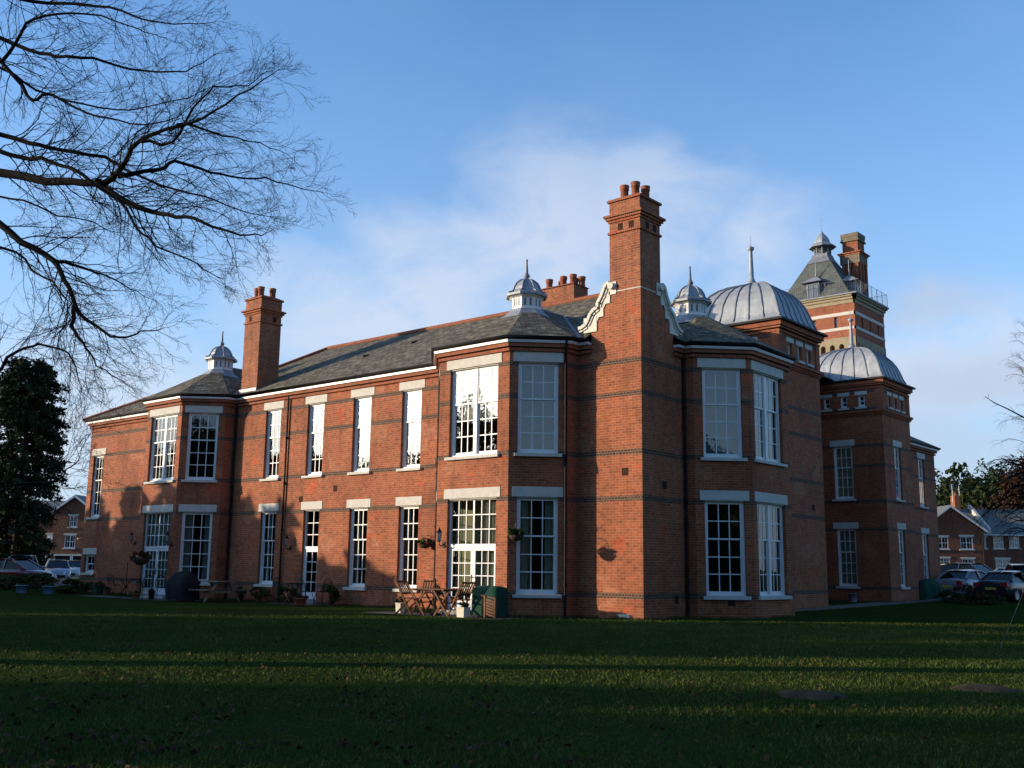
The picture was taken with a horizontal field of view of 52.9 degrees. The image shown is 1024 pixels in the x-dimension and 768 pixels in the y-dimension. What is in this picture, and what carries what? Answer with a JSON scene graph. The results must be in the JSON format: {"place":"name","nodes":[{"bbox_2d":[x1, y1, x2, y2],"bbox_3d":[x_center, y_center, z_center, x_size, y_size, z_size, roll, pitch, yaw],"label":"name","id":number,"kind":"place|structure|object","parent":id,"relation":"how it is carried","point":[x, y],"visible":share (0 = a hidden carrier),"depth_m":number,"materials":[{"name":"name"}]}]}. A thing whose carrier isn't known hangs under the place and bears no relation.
{"place":"outdoors","nodes":[
{"label":"outdoors","id":0,"kind":"place"},
{"bbox_2d":[2,494,85,576],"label":"brick house","id":1,"kind":"structure","parent":0,"point":[69,547],"depth_m":99.08,"materials":[{"name":"brick"}]},
{"bbox_2d":[54,554,71,560],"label":"garage door","id":2,"kind":"structure","parent":1,"relation":"in","point":[57,556],"depth_m":98.48,"materials":[{"name":"paint"}]},
{"bbox_2d":[62,533,76,548],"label":"window","id":3,"kind":"structure","parent":1,"relation":"in","point":[69,534],"depth_m":98.86,"materials":[{"name":"white paint"}]},
{"bbox_2d":[67,514,78,527],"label":"window","id":4,"kind":"structure","parent":1,"relation":"in","point":[70,515],"depth_m":99.17,"materials":[{"name":"white paint"}]},
{"bbox_2d":[16,577,78,585],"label":"car park","id":5,"kind":"structure","parent":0,"point":[59,582],"depth_m":69.27,"materials":[{"name":"grey asphalt"}]},
{"bbox_2d":[8,554,42,565],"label":"parked car","id":6,"kind":"object","parent":5,"relation":"on","point":[33,558],"visible":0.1,"depth_m":65.52,"materials":[{"name":"black paint"}]},
{"bbox_2d":[0,558,56,585],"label":"parked car","id":7,"kind":"object","parent":5,"relation":"on","point":[13,566],"visible":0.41,"depth_m":55.49,"materials":[{"name":"silver paint"}]},
{"bbox_2d":[42,559,73,578],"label":"parked car","id":8,"kind":"object","parent":5,"relation":"on","point":[60,569],"visible":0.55,"depth_m":70.75,"materials":[{"name":"silver metal"}]},
{"bbox_2d":[68,560,80,576],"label":"parked car","id":9,"kind":"object","parent":5,"relation":"on","point":[75,570],"visible":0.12,"depth_m":83.68,"materials":[{"name":"paint"}]},
{"bbox_2d":[936,569,1001,597],"bbox_3d":[24.005,10.482,54.046,4.580,1.480,2.085,9,-13,-37],"label":"parked car","id":10,"kind":"object","parent":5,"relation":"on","point":[949,580],"visible":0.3,"depth_m":52.92,"materials":[{"name":"silver metal"}]},
{"bbox_2d":[973,570,1023,601],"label":"parked car","id":11,"kind":"object","parent":5,"relation":"on","point":[1008,584],"visible":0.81,"depth_m":49.79,"materials":[{"name":"black paint"}]},
{"bbox_2d":[90,595,196,601],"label":"patio","id":12,"kind":"structure","parent":0,"point":[132,598],"depth_m":41.01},
{"bbox_2d":[112,563,140,597],"bbox_3d":[-15.444,7.851,41.221,1.130,1.368,1.130,-8,-13,40],"label":"metal table","id":13,"kind":"object","parent":12,"relation":"on","point":[126,579],"visible":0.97,"depth_m":41.16,"materials":[{"name":"black metal"}]},
{"bbox_2d":[139,575,153,598],"bbox_3d":[-14.155,7.844,39.833,0.441,0.914,0.550,8,-12,-34],"label":"metal chair","id":14,"kind":"object","parent":12,"relation":"on","point":[152,585],"visible":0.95,"depth_m":39.69,"materials":[{"name":"black metal"}]},
{"bbox_2d":[148,588,154,598],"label":"potted plant","id":15,"kind":"object","parent":12,"relation":"on","point":[151,592],"visible":1,"depth_m":39.00,"materials":[{"name":"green plant"}]},
{"bbox_2d":[165,571,199,600],"bbox_3d":[-12.188,7.488,38.209,1.444,1.088,0.836,-8,-13,40],"label":"covered barbecue","id":16,"kind":"object","parent":12,"relation":"on","point":[178,585],"visible":0.98,"depth_m":37.83,"materials":[{"name":"black fabric"}]},
{"bbox_2d":[274,602,328,604],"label":"patio","id":17,"kind":"structure","parent":0,"point":[305,604],"depth_m":36.52,"materials":[{"name":"grey stone"}]},
{"bbox_2d":[274,585,299,603],"bbox_3d":[-7.947,7.542,36.871,1.017,0.698,1.022,-8,-13,40],"label":"shrub","id":18,"kind":"object","parent":17,"relation":"on","point":[281,589],"visible":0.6,"depth_m":36.75,"materials":[{"name":"green plant"}]},
{"bbox_2d":[297,578,313,603],"bbox_3d":[-7.261,7.264,36.095,0.441,0.914,0.550,-6,-12,35],"label":"metal chair","id":19,"kind":"object","parent":17,"relation":"on","point":[303,582],"visible":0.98,"depth_m":35.94,"materials":[{"name":"grey metal"}]},
{"bbox_2d":[367,611,520,619],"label":"patio","id":20,"kind":"structure","parent":0,"point":[415,613],"depth_m":29.46,"materials":[{"name":"grey stone"}]},
{"bbox_2d":[395,596,404,612],"bbox_3d":[-3.301,6.521,30.444,0.258,0.485,0.226,-7,-13,38],"label":"planter","id":21,"kind":"object","parent":20,"relation":"on","point":[399,604],"visible":0.88,"depth_m":30.38,"materials":[{"name":"white ceramic"}]},
{"bbox_2d":[395,580,421,614],"bbox_3d":[-2.981,6.147,29.635,0.642,0.982,0.510,-6,-12,32],"label":"wooden chair","id":22,"kind":"object","parent":20,"relation":"on","point":[401,590],"visible":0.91,"depth_m":29.66,"materials":[{"name":"brown wood"}]},
{"bbox_2d":[417,580,438,612],"bbox_3d":[-2.482,6.355,30.767,0.510,0.982,0.642,-2,-10,12],"label":"wooden chair","id":23,"kind":"object","parent":20,"relation":"on","point":[429,581],"visible":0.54,"depth_m":30.95,"materials":[{"name":"brown wood"}]},
{"bbox_2d":[428,579,441,614],"bbox_3d":[-2.194,6.071,29.370,0.400,1.020,0.390,-8,-13,40],"label":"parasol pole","id":24,"kind":"object","parent":20,"relation":"on","point":[434,603],"visible":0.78,"depth_m":29.31,"materials":[{"name":"brown wood"}]},
{"bbox_2d":[410,588,461,615],"bbox_3d":[-2.158,6.200,29.247,1.499,0.756,0.760,-7,-13,38],"label":"wooden table","id":25,"kind":"object","parent":20,"relation":"on","point":[432,600],"visible":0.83,"depth_m":29.22,"materials":[{"name":"brown wood"}]},
{"bbox_2d":[448,581,475,616],"bbox_3d":[-1.408,6.012,28.768,0.510,0.982,0.642,10,-13,-41],"label":"wooden chair","id":26,"kind":"object","parent":20,"relation":"on","point":[472,586],"visible":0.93,"depth_m":28.68,"materials":[{"name":"brown wood"}]},
{"bbox_2d":[481,594,496,617],"bbox_3d":[-0.647,6.015,27.807,0.119,0.623,0.800,6,-11,-27],"label":"folded table","id":27,"kind":"object","parent":20,"relation":"on","point":[494,610],"visible":1,"depth_m":27.74,"materials":[{"name":"brown wood"}]},
{"bbox_2d":[471,586,508,617],"bbox_3d":[-0.619,6.064,28.730,1.043,0.848,0.638,-7,-13,36],"label":"covered barbecue","id":28,"kind":"object","parent":20,"relation":"on","point":[499,594],"visible":0.91,"depth_m":28.48,"materials":[{"name":"green fabric"}]},
{"bbox_2d":[0,585,1023,767],"bbox_3d":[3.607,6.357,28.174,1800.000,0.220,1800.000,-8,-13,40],"label":"lawn","id":29,"kind":"structure","parent":0,"point":[938,612],"depth_m":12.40,"materials":[{"name":"green plant"}]},
{"bbox_2d":[0,573,36,589],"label":"shrub","id":30,"kind":"object","parent":29,"relation":"on","point":[3,585],"visible":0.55,"depth_m":50.14,"materials":[{"name":"green plant"}]},
{"bbox_2d":[15,585,28,592],"bbox_3d":[-21.467,8.985,45.077,0.570,0.325,0.570,-8,-13,40],"label":"tub","id":31,"kind":"object","parent":29,"relation":"on","point":[21,588],"visible":1,"depth_m":44.88,"materials":[{"name":"plastic"}]},
{"bbox_2d":[6,573,59,591],"bbox_3d":[-22.200,9.252,48.115,1.960,0.931,2.439,-3,-11,21],"label":"shrub","id":32,"kind":"object","parent":29,"relation":"on","point":[29,577],"visible":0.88,"depth_m":47.70,"materials":[{"name":"green plant"}]},
{"bbox_2d":[0,357,71,569],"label":"conifer tree","id":33,"kind":"object","parent":29,"relation":"on","point":[25,408],"visible":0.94,"depth_m":79.19,"materials":[{"name":"green plant"}]},
{"bbox_2d":[42,586,55,593],"bbox_3d":[-19.944,8.868,44.317,0.570,0.325,0.570,-8,-13,40],"label":"tub","id":34,"kind":"object","parent":29,"relation":"on","point":[48,589],"visible":1,"depth_m":44.12,"materials":[{"name":"blue plastic"}]},
{"bbox_2d":[43,578,94,593],"bbox_3d":[-19.623,8.974,45.685,1.918,0.749,2.171,-8,-13,40],"label":"shrub","id":35,"kind":"object","parent":29,"relation":"on","point":[81,587],"visible":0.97,"depth_m":45.67,"materials":[{"name":"green plant"}]},
{"bbox_2d":[91,581,105,593],"bbox_3d":[-18.084,8.905,45.079,0.471,0.567,0.505,-7,-13,38],"label":"planter","id":36,"kind":"object","parent":29,"relation":"on","point":[97,588],"visible":1,"depth_m":44.90,"materials":[{"name":"green plastic"}]},
{"bbox_2d":[0,0,356,538],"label":"bare tree","id":37,"kind":"object","parent":29,"relation":"on","point":[99,183],"visible":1,"depth_m":13.43,"materials":[{"name":"brown plant"}]},
{"bbox_2d":[185,580,245,601],"bbox_3d":[-11.016,7.644,37.963,1.760,0.751,1.635,-9,-14,43],"label":"picnic bench","id":38,"kind":"object","parent":29,"relation":"on","point":[210,592],"visible":0.91,"depth_m":37.76,"materials":[{"name":"wood"}]},
{"bbox_2d":[236,586,246,599],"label":"potted plant","id":39,"kind":"object","parent":29,"relation":"on","point":[242,594],"visible":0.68,"depth_m":39.09,"materials":[{"name":"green plant"}]},
{"bbox_2d":[249,586,263,600],"bbox_3d":[-9.530,7.875,38.668,0.571,0.554,0.631,-2,-10,15],"label":"potted plant","id":40,"kind":"object","parent":29,"relation":"on","point":[256,594],"visible":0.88,"depth_m":38.55,"materials":[{"name":"green plant"}]},
{"bbox_2d":[259,589,271,601],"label":"potted plant","id":41,"kind":"object","parent":29,"relation":"on","point":[264,595],"visible":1,"depth_m":38.26,"materials":[{"name":"green plant"}]},
{"bbox_2d":[290,595,308,604],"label":"potted plant","id":42,"kind":"object","parent":29,"relation":"on","point":[299,599],"visible":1,"depth_m":35.30,"materials":[{"name":"brown ceramic"}]},
{"bbox_2d":[323,584,340,605],"bbox_3d":[-6.264,7.346,35.851,0.698,0.736,0.656,-4,-11,26],"label":"shrub","id":43,"kind":"object","parent":29,"relation":"on","point":[333,591],"visible":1,"depth_m":35.69,"materials":[{"name":"green plant"}]},
{"bbox_2d":[456,602,470,617],"bbox_3d":[-1.329,6.177,28.202,0.314,0.422,0.335,-7,-13,38],"label":"planter","id":44,"kind":"object","parent":29,"relation":"on","point":[463,611],"visible":1,"depth_m":28.11,"materials":[{"name":"white ceramic"}]},
{"bbox_2d":[87,590,917,620],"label":"grass","id":45,"kind":"structure","parent":29,"relation":"on","point":[594,616],"depth_m":29.95,"materials":[{"name":"green plant"}]},
{"bbox_2d":[79,181,940,619],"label":"brick hospital building","id":46,"kind":"structure","parent":29,"relation":"on","point":[627,441],"depth_m":35.21,"materials":[{"name":"red brick"}]},
{"bbox_2d":[80,548,96,574],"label":"window","id":47,"kind":"structure","parent":46,"relation":"in","point":[90,552],"depth_m":48.10,"materials":[{"name":"white paint"}]},
{"bbox_2d":[86,448,105,518],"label":"window","id":48,"kind":"structure","parent":46,"relation":"in","point":[103,451],"depth_m":48.74,"materials":[{"name":"white paint"}]},
{"bbox_2d":[129,547,151,564],"bbox_3d":[-14.753,6.832,40.860,0.890,0.732,0.843,-8,-13,40],"label":"hanging basket","id":49,"kind":"object","parent":46,"relation":"hanging from","point":[144,559],"visible":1,"depth_m":40.64,"materials":[{"name":"wicker"}]},
{"bbox_2d":[134,514,151,583],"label":"window","id":50,"kind":"structure","parent":46,"relation":"in","point":[150,516],"depth_m":43.21,"materials":[{"name":"white paint"}]},
{"bbox_2d":[142,419,161,484],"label":"window","id":51,"kind":"structure","parent":46,"relation":"in","point":[157,449],"depth_m":44.20,"materials":[{"name":"white paint"}]},
{"bbox_2d":[140,504,173,598],"bbox_3d":[-14.272,6.736,41.407,2.260,3.700,0.540,-8,-13,40],"label":"french window","id":52,"kind":"structure","parent":46,"relation":"in","point":[161,514],"depth_m":41.62,"materials":[{"name":"white paint"}]},
{"bbox_2d":[143,405,179,484],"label":"window","id":53,"kind":"structure","parent":46,"relation":"in","point":[168,412],"depth_m":42.22,"materials":[{"name":"white paint"}]},
{"bbox_2d":[178,504,216,585],"bbox_3d":[-12.507,6.362,40.737,1.480,3.155,0.440,2,-10,-4],"label":"window","id":54,"kind":"structure","parent":46,"relation":"in","point":[189,510],"depth_m":40.84,"materials":[{"name":"white paint"}]},
{"bbox_2d":[181,405,222,482],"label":"window","id":55,"kind":"structure","parent":46,"relation":"in","point":[203,419],"depth_m":41.69,"materials":[{"name":"white paint"}]},
{"bbox_2d":[253,503,278,586],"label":"window","id":56,"kind":"structure","parent":46,"relation":"in","point":[269,509],"depth_m":39.73,"materials":[{"name":"white paint"}]},
{"bbox_2d":[259,400,283,481],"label":"window","id":57,"kind":"structure","parent":46,"relation":"in","point":[277,406],"depth_m":40.35,"materials":[{"name":"white paint"}]},
{"bbox_2d":[301,501,322,603],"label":"french window","id":58,"kind":"structure","parent":46,"relation":"in","point":[314,506],"depth_m":37.97,"materials":[{"name":"white paint"}]},
{"bbox_2d":[301,394,327,478],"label":"window","id":59,"kind":"structure","parent":46,"relation":"in","point":[317,400],"depth_m":38.70,"materials":[{"name":"white paint"}]},
{"bbox_2d":[342,499,370,590],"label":"window","id":60,"kind":"structure","parent":46,"relation":"in","point":[358,505],"depth_m":36.46,"materials":[{"name":"white paint"}]},
{"bbox_2d":[347,387,374,474],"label":"window","id":61,"kind":"structure","parent":46,"relation":"in","point":[363,394],"depth_m":37.02,"materials":[{"name":"white paint"}]},
{"bbox_2d":[392,496,421,591],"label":"window","id":62,"kind":"structure","parent":46,"relation":"in","point":[412,504],"depth_m":34.91,"materials":[{"name":"white paint"}]},
{"bbox_2d":[396,379,424,471],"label":"window","id":63,"kind":"structure","parent":46,"relation":"in","point":[415,386],"depth_m":35.41,"materials":[{"name":"white paint"}]},
{"bbox_2d":[417,537,431,548],"bbox_3d":[-2.858,5.184,33.617,0.444,0.382,0.552,-8,-13,40],"label":"hanging basket","id":64,"kind":"object","parent":46,"relation":"hanging from","point":[422,543],"visible":1,"depth_m":33.51,"materials":[{"name":"wicker"}]},
{"bbox_2d":[436,527,444,547],"bbox_3d":[-2.151,4.617,30.982,0.173,0.610,0.317,-8,-13,40],"label":"wall lamp","id":65,"kind":"object","parent":46,"relation":"attached to","point":[439,533],"visible":1,"depth_m":30.92,"materials":[{"name":"black metal"}]},
{"bbox_2d":[444,353,501,460],"bbox_3d":[-1.092,0.729,31.167,2.260,3.105,0.435,-8,-13,40],"label":"window","id":66,"kind":"structure","parent":46,"relation":"in","point":[478,376],"depth_m":31.28,"materials":[{"name":"glass"}]},
{"bbox_2d":[440,487,531,615],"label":"french window","id":67,"kind":"structure","parent":46,"relation":"in","point":[475,546],"depth_m":30.65,"materials":[{"name":"white paint"}]},
{"bbox_2d":[508,523,524,540],"bbox_3d":[0.115,4.183,29.244,0.509,0.570,0.518,1,-10,-2],"label":"hanging basket","id":68,"kind":"object","parent":46,"relation":"hanging from","point":[515,534],"visible":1,"depth_m":29.11,"materials":[{"name":"wicker"}]},
{"bbox_2d":[512,486,562,597],"bbox_3d":[0.715,4.550,29.651,1.480,3.155,0.440,2,-10,-4],"label":"window","id":69,"kind":"structure","parent":46,"relation":"in","point":[524,494],"depth_m":29.73,"materials":[{"name":"white paint"}]},
{"bbox_2d":[514,351,563,456],"bbox_3d":[0.765,0.607,30.352,1.480,3.105,0.435,2,-10,-4],"label":"window","id":70,"kind":"structure","parent":46,"relation":"in","point":[537,371],"depth_m":30.46,"materials":[{"name":"glass"}]},
{"bbox_2d":[697,358,747,460],"bbox_3d":[6.286,0.777,30.915,1.480,3.105,0.435,2,-10,-4],"label":"window","id":71,"kind":"structure","parent":46,"relation":"in","point":[721,393],"depth_m":31.02,"materials":[{"name":"glass"}]},
{"bbox_2d":[700,490,751,599],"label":"window","id":72,"kind":"structure","parent":46,"relation":"in","point":[720,521],"depth_m":30.43,"materials":[{"name":"white paint"}]},
{"bbox_2d":[734,491,791,599],"bbox_3d":[7.660,4.913,31.199,0.715,3.155,2.340,-8,-13,40],"label":"window","id":73,"kind":"structure","parent":46,"relation":"in","point":[766,502],"depth_m":31.23,"materials":[{"name":"white paint"}]},
{"bbox_2d":[751,360,787,467],"bbox_3d":[7.815,0.956,31.814,0.440,3.105,2.140,-8,-13,40],"label":"window","id":74,"kind":"structure","parent":46,"relation":"in","point":[767,373],"depth_m":32.01,"materials":[{"name":"white paint"}]},
{"bbox_2d":[796,340,804,364],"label":"slot window","id":75,"kind":"structure","parent":46,"relation":"in","point":[799,344],"depth_m":38.98,"materials":[{"name":"white paint"}]},
{"bbox_2d":[805,344,813,367],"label":"slot window","id":76,"kind":"structure","parent":46,"relation":"in","point":[807,347],"depth_m":39.54,"materials":[{"name":"white paint"}]},
{"bbox_2d":[820,394,831,411],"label":"slot window","id":77,"kind":"structure","parent":46,"relation":"in","point":[826,397],"depth_m":50.64,"materials":[{"name":"white paint"}]},
{"bbox_2d":[837,392,848,410],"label":"slot window","id":78,"kind":"structure","parent":46,"relation":"in","point":[842,395],"depth_m":50.11,"materials":[{"name":"white paint"}]},
{"bbox_2d":[830,439,855,501],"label":"window","id":79,"kind":"structure","parent":46,"relation":"in","point":[843,463],"depth_m":49.78,"materials":[{"name":"white paint"}]},
{"bbox_2d":[833,522,859,588],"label":"window","id":80,"kind":"structure","parent":46,"relation":"in","point":[846,532],"depth_m":49.06,"materials":[{"name":"white paint"}]},
{"bbox_2d":[854,391,866,408],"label":"slot window","id":81,"kind":"structure","parent":46,"relation":"in","point":[860,394],"depth_m":49.53,"materials":[{"name":"white paint"}]},
{"bbox_2d":[892,440,905,501],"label":"window","id":82,"kind":"structure","parent":46,"relation":"in","point":[896,444],"depth_m":49.81,"materials":[{"name":"white paint"}]},
{"bbox_2d":[897,523,910,588],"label":"window","id":83,"kind":"structure","parent":46,"relation":"in","point":[900,526],"depth_m":49.08,"materials":[{"name":"white paint"}]},
{"bbox_2d":[917,452,928,508],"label":"window","id":84,"kind":"structure","parent":46,"relation":"in","point":[920,456],"depth_m":54.80,"materials":[{"name":"white paint"}]},
{"bbox_2d":[921,528,928,578],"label":"window","id":85,"kind":"structure","parent":46,"relation":"in","point":[924,531],"depth_m":54.14,"materials":[{"name":"white paint"}]},
{"bbox_2d":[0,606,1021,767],"bbox_3d":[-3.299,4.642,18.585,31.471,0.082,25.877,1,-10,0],"label":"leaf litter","id":86,"kind":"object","parent":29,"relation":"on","point":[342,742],"visible":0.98,"depth_m":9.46,"materials":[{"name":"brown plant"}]},
{"bbox_2d":[777,690,847,700],"bbox_3d":[3.357,3.486,11.510,0.863,0.098,0.830,-2,-10,14],"label":"earth mound","id":87,"kind":"object","parent":29,"relation":"on","point":[810,694],"visible":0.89,"depth_m":11.37,"materials":[{"name":"brown soil"}]},
{"bbox_2d":[786,223,888,355],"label":"water tower","id":88,"kind":"structure","parent":29,"relation":"on","point":[829,292],"depth_m":95.80,"materials":[{"name":"brick"}]},
{"bbox_2d":[848,593,857,601],"bbox_3d":[15.666,9.812,47.273,0.450,0.385,0.450,-8,-13,40],"label":"plant pot","id":89,"kind":"object","parent":29,"relation":"on","point":[852,597],"visible":1,"depth_m":47.12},
{"bbox_2d":[795,595,964,610],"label":"path kerb","id":90,"kind":"structure","parent":29,"relation":"on","point":[838,607],"depth_m":41.81,"materials":[{"name":"grey concrete"}]},
{"bbox_2d":[935,590,963,602],"bbox_3d":[20.503,9.940,48.073,1.218,0.675,1.422,-8,-13,40],"label":"shrub","id":91,"kind":"object","parent":29,"relation":"on","point":[944,594],"visible":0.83,"depth_m":48.03,"materials":[{"name":"green plant"}]},
{"bbox_2d":[953,583,986,604],"bbox_3d":[20.421,9.406,45.933,1.536,1.004,1.464,-8,-13,40],"label":"shrub","id":92,"kind":"object","parent":29,"relation":"on","point":[969,589],"visible":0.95,"depth_m":45.82,"materials":[{"name":"green plant"}]},
{"bbox_2d":[935,454,1023,566],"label":"woodland","id":93,"kind":"object","parent":29,"relation":"on","point":[970,492],"visible":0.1,"depth_m":166.04,"materials":[{"name":"green plant"}]},
{"bbox_2d":[962,593,1007,604],"bbox_3d":[21.123,9.654,46.169,2.088,0.589,1.770,4,-11,-20],"label":"shrub","id":94,"kind":"object","parent":29,"relation":"on","point":[990,601],"visible":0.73,"depth_m":45.85,"materials":[{"name":"green plant"}]},
{"bbox_2d":[949,684,1021,692],"bbox_3d":[5.732,3.674,12.396,0.840,0.098,0.848,-8,-13,40],"label":"earth mound","id":95,"kind":"object","parent":29,"relation":"on","point":[990,687],"visible":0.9,"depth_m":12.25,"materials":[{"name":"brown soil"}]},
{"bbox_2d":[962,498,1022,567],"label":"autumn tree","id":96,"kind":"object","parent":29,"relation":"on","point":[999,561],"visible":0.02,"depth_m":134.07,"materials":[{"name":"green plant"}]},
{"bbox_2d":[973,449,1023,551],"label":"bare tree","id":97,"kind":"object","parent":29,"relation":"on","point":[1018,484],"visible":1,"depth_m":46.90,"materials":[{"name":"brown plant"}]},
{"bbox_2d":[989,447,1023,546],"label":"autumn tree","id":98,"kind":"object","parent":29,"relation":"on","point":[1014,491],"visible":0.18,"depth_m":140.10,"materials":[{"name":"brown plant"}]},
{"bbox_2d":[991,318,1023,527],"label":"birch tree","id":99,"kind":"object","parent":29,"relation":"on","point":[1019,367],"visible":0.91,"depth_m":53.04,"materials":[{"name":"plant"}]},
{"bbox_2d":[1005,563,1023,570],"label":"parked car","id":100,"kind":"object","parent":29,"relation":"on","point":[1016,567],"visible":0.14,"depth_m":55.50,"materials":[{"name":"white paint"}]},
{"bbox_2d":[0,0,1023,559],"label":"sky","id":101,"kind":"structure","parent":0,"point":[473,140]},
{"bbox_2d":[829,595,950,606],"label":"path","id":102,"kind":"structure","parent":0,"point":[864,603],"depth_m":44.60,"materials":[{"name":"grey concrete"}]},
{"bbox_2d":[918,578,942,599],"bbox_3d":[20.816,10.273,51.484,1.326,1.083,0.864,4,-11,-19],"label":"covered barbecue","id":103,"kind":"object","parent":102,"relation":"on","point":[929,589],"visible":0.9,"depth_m":51.12,"materials":[{"name":"green fabric"}]},
{"bbox_2d":[940,563,992,573],"bbox_3d":[27.892,11.672,61.987,2.185,1.799,4.690,8,-12,-34],"label":"parked car","id":104,"kind":"object","parent":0,"point":[971,566],"visible":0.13,"depth_m":62.10,"materials":[{"name":"silver paint"}]},
{"bbox_2d":[937,484,1023,570],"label":"brick house","id":105,"kind":"structure","parent":0,"point":[958,529],"depth_m":105.13,"materials":[{"name":"brick"}]},
{"bbox_2d":[939,535,949,549],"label":"window","id":106,"kind":"structure","parent":105,"relation":"in","point":[940,536],"depth_m":103.99,"materials":[{"name":"white paint"}]},
{"bbox_2d":[959,535,974,549],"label":"window","id":107,"kind":"structure","parent":105,"relation":"in","point":[965,536],"depth_m":103.99,"materials":[{"name":"white paint"}]},
{"bbox_2d":[992,535,1005,549],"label":"window","id":108,"kind":"structure","parent":105,"relation":"in","point":[995,542],"depth_m":105.55,"materials":[{"name":"white paint"}]},
{"bbox_2d":[994,557,1010,568],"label":"window","id":109,"kind":"structure","parent":105,"relation":"in","point":[995,558],"depth_m":105.19,"materials":[{"name":"white paint"}]},
{"bbox_2d":[1009,536,1020,548],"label":"window","id":110,"kind":"structure","parent":105,"relation":"in","point":[1011,542],"depth_m":105.55,"materials":[{"name":"white paint"}]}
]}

